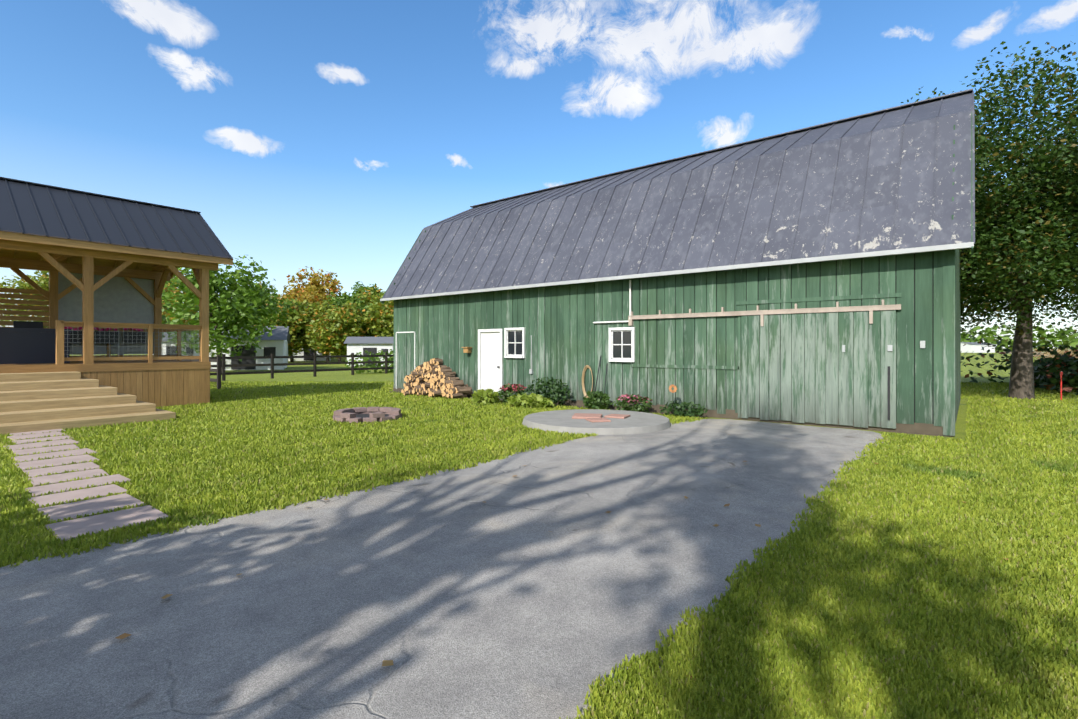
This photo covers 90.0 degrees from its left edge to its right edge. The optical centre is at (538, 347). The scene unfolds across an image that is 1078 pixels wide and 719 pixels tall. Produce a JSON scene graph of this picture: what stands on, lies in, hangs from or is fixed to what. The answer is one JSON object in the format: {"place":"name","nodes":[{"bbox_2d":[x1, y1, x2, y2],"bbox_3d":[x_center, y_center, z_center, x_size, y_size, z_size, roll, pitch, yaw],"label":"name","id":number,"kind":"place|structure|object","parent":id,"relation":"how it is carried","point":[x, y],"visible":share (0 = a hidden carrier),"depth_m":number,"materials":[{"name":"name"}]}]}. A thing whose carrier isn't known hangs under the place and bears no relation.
{"place":"outdoors","nodes":[
{"label":"outdoors","id":0,"kind":"place"},
{"bbox_2d":[0,270,48,327],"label":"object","id":1,"kind":"object","parent":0,"point":[42,281],"depth_m":49.05,"materials":[{"name":"green plant"}]},
{"bbox_2d":[112,282,176,354],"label":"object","id":2,"kind":"object","parent":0,"point":[163,316],"depth_m":46.17,"materials":[{"name":"green plant"}]},
{"bbox_2d":[162,270,198,324],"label":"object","id":3,"kind":"object","parent":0,"point":[174,291],"depth_m":58.41,"materials":[{"name":"green plant"}]},
{"bbox_2d":[162,255,291,372],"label":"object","id":4,"kind":"object","parent":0,"point":[253,314],"depth_m":35.20,"materials":[{"name":"green plant"}]},
{"bbox_2d":[269,296,312,361],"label":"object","id":5,"kind":"object","parent":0,"point":[297,331],"depth_m":61.07,"materials":[{"name":"green plant"}]},
{"bbox_2d":[301,300,340,361],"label":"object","id":6,"kind":"object","parent":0,"point":[314,310],"depth_m":60.81,"materials":[{"name":"green plant"}]},
{"bbox_2d":[304,299,367,361],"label":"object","id":7,"kind":"object","parent":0,"point":[328,337],"depth_m":58.90,"materials":[{"name":"green plant"}]},
{"bbox_2d":[338,281,382,300],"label":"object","id":8,"kind":"object","parent":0,"point":[359,287],"depth_m":93.17,"materials":[{"name":"green plant"}]},
{"bbox_2d":[0,419,883,718],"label":"driveway","id":9,"kind":"structure","parent":0,"point":[450,593],"depth_m":3.73,"materials":[{"name":"concrete"}]},
{"bbox_2d":[116,419,1011,679],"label":"fallen leaves","id":10,"kind":"object","parent":9,"relation":"on","point":[384,662],"visible":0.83,"depth_m":3.53,"materials":[{"name":"brown plant"}]},
{"bbox_2d":[499,383,526,392],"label":"flowers","id":11,"kind":"object","parent":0,"point":[515,389],"visible":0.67,"depth_m":15.82,"materials":[{"name":"red plant"}]},
{"bbox_2d":[0,348,1077,718],"bbox_3d":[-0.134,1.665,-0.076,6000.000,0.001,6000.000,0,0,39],"label":"ground","id":12,"kind":"structure","parent":0,"point":[384,376],"depth_m":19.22,"materials":[{"name":"green plant"}]},
{"bbox_2d":[3,429,167,540],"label":"stone path","id":13,"kind":"structure","parent":12,"relation":"on","point":[68,529],"depth_m":6.23,"materials":[{"name":"grey stone"}]},
{"bbox_2d":[0,177,232,406],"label":"pavilion","id":14,"kind":"structure","parent":12,"relation":"on","point":[111,264],"depth_m":15.21,"materials":[{"name":"brown wood"}]},
{"bbox_2d":[0,371,175,434],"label":"steps","id":15,"kind":"structure","parent":14,"relation":"attached to","point":[36,401],"depth_m":11.92,"materials":[{"name":"brown wood"}]},
{"bbox_2d":[163,333,197,355],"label":"house","id":16,"kind":"structure","parent":12,"relation":"on","point":[166,350],"depth_m":50.90,"materials":[{"name":"grey"}]},
{"bbox_2d":[209,326,289,369],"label":"house","id":17,"kind":"structure","parent":12,"relation":"on","point":[275,343],"depth_m":40.85,"materials":[{"name":"grey"}]},
{"bbox_2d":[165,353,393,388],"bbox_3d":[-8.314,0.990,32.100,6.120,1.350,56.120,0,0,39],"label":"fence","id":18,"kind":"object","parent":12,"relation":"on","point":[217,359],"visible":0.35,"depth_m":29.59,"materials":[{"name":"black wood"}]},
{"bbox_2d":[288,348,330,360],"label":"house","id":19,"kind":"structure","parent":12,"relation":"on","point":[303,353],"depth_m":68.69,"materials":[{"name":"grey"}]},
{"bbox_2d":[333,407,401,422],"bbox_3d":[-4.003,1.561,12.607,1.522,0.208,1.525,0,0,39],"label":"fire pit","id":20,"kind":"object","parent":12,"relation":"on","point":[362,414],"visible":0.94,"depth_m":12.39,"materials":[{"name":"grey stone"}]},
{"bbox_2d":[343,337,393,365],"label":"house","id":21,"kind":"structure","parent":12,"relation":"on","point":[373,345],"depth_m":48.83,"materials":[{"name":"grey"}]},
{"bbox_2d":[345,349,393,373],"bbox_3d":[0.201,0.929,49.952,3.709,2.425,40.178,0,0,39],"label":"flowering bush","id":22,"kind":"object","parent":12,"relation":"on","point":[373,364],"visible":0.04,"depth_m":35.31,"materials":[{"name":"green plant"}]},
{"bbox_2d":[401,358,472,398],"bbox_3d":[-3.481,1.049,18.297,3.274,1.415,1.139,0,0,39],"label":"wood pile","id":23,"kind":"object","parent":12,"relation":"on","point":[433,377],"visible":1,"depth_m":18.19,"materials":[{"name":"brown wood"}]},
{"bbox_2d":[472,389,499,403],"bbox_3d":[-1.592,1.502,16.109,0.957,0.606,0.843,0,0,39],"label":"hosta","id":24,"kind":"object","parent":12,"relation":"on","point":[485,396],"visible":0.92,"depth_m":15.90,"materials":[{"name":"green plant"}]},
{"bbox_2d":[497,384,525,403],"bbox_3d":[-0.805,1.367,15.955,1.015,0.616,0.828,0,0,39],"label":"flowering shrub","id":25,"kind":"object","parent":12,"relation":"on","point":[507,392],"visible":0.6,"depth_m":15.84,"materials":[{"name":"green plant"}]},
{"bbox_2d":[507,393,553,407],"bbox_3d":[-0.258,1.488,15.041,1.560,0.493,0.844,0,0,39],"label":"hosta","id":26,"kind":"object","parent":12,"relation":"on","point":[532,400],"visible":0.92,"depth_m":14.80,"materials":[{"name":"green plant"}]},
{"bbox_2d":[526,376,570,405],"bbox_3d":[0.272,1.230,15.397,1.515,0.871,0.923,0,0,39],"label":"shrub","id":27,"kind":"object","parent":12,"relation":"on","point":[557,396],"visible":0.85,"depth_m":15.18,"materials":[{"name":"green plant"}]},
{"bbox_2d":[522,409,670,434],"bbox_3d":[1.248,1.575,11.886,3.234,0.180,3.234,0,0,39],"label":"concrete pad","id":28,"kind":"object","parent":12,"relation":"on","point":[604,422],"visible":0.98,"depth_m":11.23,"materials":[{"name":"grey concrete"}]},
{"bbox_2d":[583,390,612,408],"bbox_3d":[1.547,1.431,14.410,0.855,0.600,0.656,0,0,39],"label":"shrub","id":29,"kind":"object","parent":12,"relation":"on","point":[593,400],"depth_m":14.30,"materials":[{"name":"green plant"}]},
{"bbox_2d":[582,356,676,397],"bbox_3d":[2.294,0.940,14.073,3.038,1.455,0.351,0,0,42],"label":"hose and tools","id":30,"kind":"object","parent":12,"relation":"on","point":[588,366],"visible":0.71,"depth_m":14.89,"materials":[{"name":"beige"}]},
{"bbox_2d":[613,394,652,412],"bbox_3d":[2.332,1.409,13.513,1.124,0.526,0.797,0,0,39],"label":"flowering shrub","id":31,"kind":"object","parent":12,"relation":"on","point":[639,407],"visible":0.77,"depth_m":13.39,"materials":[{"name":"green plant"}]},
{"bbox_2d":[380,113,973,436],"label":"barn","id":32,"kind":"structure","parent":12,"relation":"on","point":[871,341],"depth_m":12.50,"materials":[{"name":"green wood"}]},
{"bbox_2d":[383,89,974,297],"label":"barn roof","id":33,"kind":"structure","parent":32,"relation":"attached to","point":[882,180],"depth_m":13.55,"materials":[{"name":"grey metal"}]},
{"bbox_2d":[660,401,707,416],"bbox_3d":[3.461,1.484,12.939,1.179,0.431,0.628,0,0,39],"label":"shrub","id":34,"kind":"object","parent":12,"relation":"on","point":[689,412],"visible":0.96,"depth_m":12.84,"materials":[{"name":"green plant"}]},
{"bbox_2d":[901,41,1077,398],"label":"tree","id":35,"kind":"object","parent":12,"relation":"on","point":[989,259],"depth_m":15.73,"materials":[{"name":"green plant"}]},
{"bbox_2d":[961,336,1077,394],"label":"hedge","id":36,"kind":"object","parent":12,"relation":"on","point":[1047,370],"visible":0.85,"depth_m":21.25,"materials":[{"name":"green plant"}]},
{"bbox_2d":[961,321,1077,351],"bbox_3d":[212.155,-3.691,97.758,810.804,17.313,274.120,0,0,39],"label":"trees","id":37,"kind":"object","parent":12,"relation":"on","point":[1070,341],"visible":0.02,"depth_m":226.42,"materials":[{"name":"green plant"}]},
{"bbox_2d":[1032,246,1077,332],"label":"tree","id":38,"kind":"object","parent":12,"relation":"on","point":[1075,294],"visible":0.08,"depth_m":23.48,"materials":[{"name":"green plant"}]},
{"bbox_2d":[1060,372,1062,399],"bbox_3d":[16.554,1.210,17.087,0.060,0.910,0.060,0,0,39],"label":"red marker","id":39,"kind":"object","parent":12,"relation":"on","point":[1061,373],"visible":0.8,"depth_m":17.07,"materials":[{"name":"red"}]},
{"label":"tree wood","id":40,"kind":"object","parent":12,"relation":"on","visible":0},
{"bbox_2d":[281,266,346,304],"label":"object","id":41,"kind":"object","parent":40,"relation":"attached to","point":[330,284],"visible":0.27,"depth_m":89.24,"materials":[{"name":"orange plant"}]},
{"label":"tree wood","id":42,"kind":"object","parent":12,"relation":"on","visible":0},
{"bbox_2d":[225,282,272,323],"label":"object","id":43,"kind":"object","parent":42,"relation":"attached to","point":[252,298],"visible":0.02,"depth_m":64.95,"materials":[{"name":"green plant"}]},
{"bbox_3d":[-18.311,-1.428,63.807,3.702,6.247,3.872,0,0,39],"label":"tree wood","id":44,"kind":"object","parent":12,"relation":"on","visible":0},
{"bbox_2d":[357,304,390,336],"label":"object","id":45,"kind":"object","parent":44,"relation":"attached to","point":[368,333],"visible":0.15,"depth_m":61.82,"materials":[{"name":"green plant"}]},
{"bbox_3d":[-28.635,-1.518,61.995,3.580,6.453,3.010,0,0,39],"label":"tree wood","id":46,"kind":"object","parent":12,"relation":"on","visible":0},
{"bbox_2d":[254,296,316,355],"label":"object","id":47,"kind":"object","parent":46,"relation":"attached to","point":[297,316],"visible":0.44,"depth_m":59.81,"materials":[{"name":"green plant"}]},
{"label":"tree wood","id":48,"kind":"object","parent":12,"relation":"on","visible":0},
{"bbox_2d":[277,286,329,306],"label":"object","id":49,"kind":"object","parent":48,"relation":"attached to","point":[303,296],"visible":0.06,"depth_m":74.60,"materials":[{"name":"orange plant"}]},
{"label":"tree wood","id":50,"kind":"object","parent":12,"relation":"on","visible":0},
{"bbox_2d":[323,292,372,318],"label":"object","id":51,"kind":"object","parent":50,"relation":"attached to","point":[338,301],"visible":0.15,"depth_m":65.31,"materials":[{"name":"green plant"}]},
{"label":"tree wood","id":52,"kind":"object","parent":12,"relation":"on","visible":0},
{"bbox_2d":[355,285,385,308],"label":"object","id":53,"kind":"object","parent":52,"relation":"attached to","point":[369,299],"visible":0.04,"depth_m":78.73,"materials":[{"name":"green plant"}]},
{"bbox_2d":[0,0,1077,347],"label":"sky","id":54,"kind":"structure","parent":0,"point":[327,135],"materials":[{"name":"blue"}]},
{"bbox_2d":[618,394,651,403],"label":"flowers","id":55,"kind":"object","parent":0,"point":[623,395],"visible":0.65,"depth_m":13.46,"materials":[{"name":"pink plant"}]},
{"bbox_2d":[961,342,995,352],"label":"building","id":56,"kind":"structure","parent":0,"point":[971,347],"depth_m":183.26,"materials":[{"name":"grey"}]},
{"bbox_2d":[999,349,1077,356],"bbox_3d":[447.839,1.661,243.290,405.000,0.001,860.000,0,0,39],"label":"dry field","id":57,"kind":"structure","parent":0,"point":[1037,352],"depth_m":191.34,"materials":[{"name":"beige plant"}]},
{"bbox_2d":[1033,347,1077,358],"bbox_3d":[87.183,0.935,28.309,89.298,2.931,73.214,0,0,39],"label":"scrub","id":58,"kind":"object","parent":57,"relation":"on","point":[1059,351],"visible":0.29,"depth_m":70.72,"materials":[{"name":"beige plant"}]},
{"bbox_3d":[-17.118,-1.717,63.109,2.252,6.889,3.062,0,0,39],"label":"tree wood","id":59,"kind":"object","parent":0,"visible":0},
{"bbox_2d":[357,294,393,336],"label":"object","id":60,"kind":"object","parent":59,"relation":"attached to","point":[384,317],"visible":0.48,"depth_m":60.30,"materials":[{"name":"green plant"}]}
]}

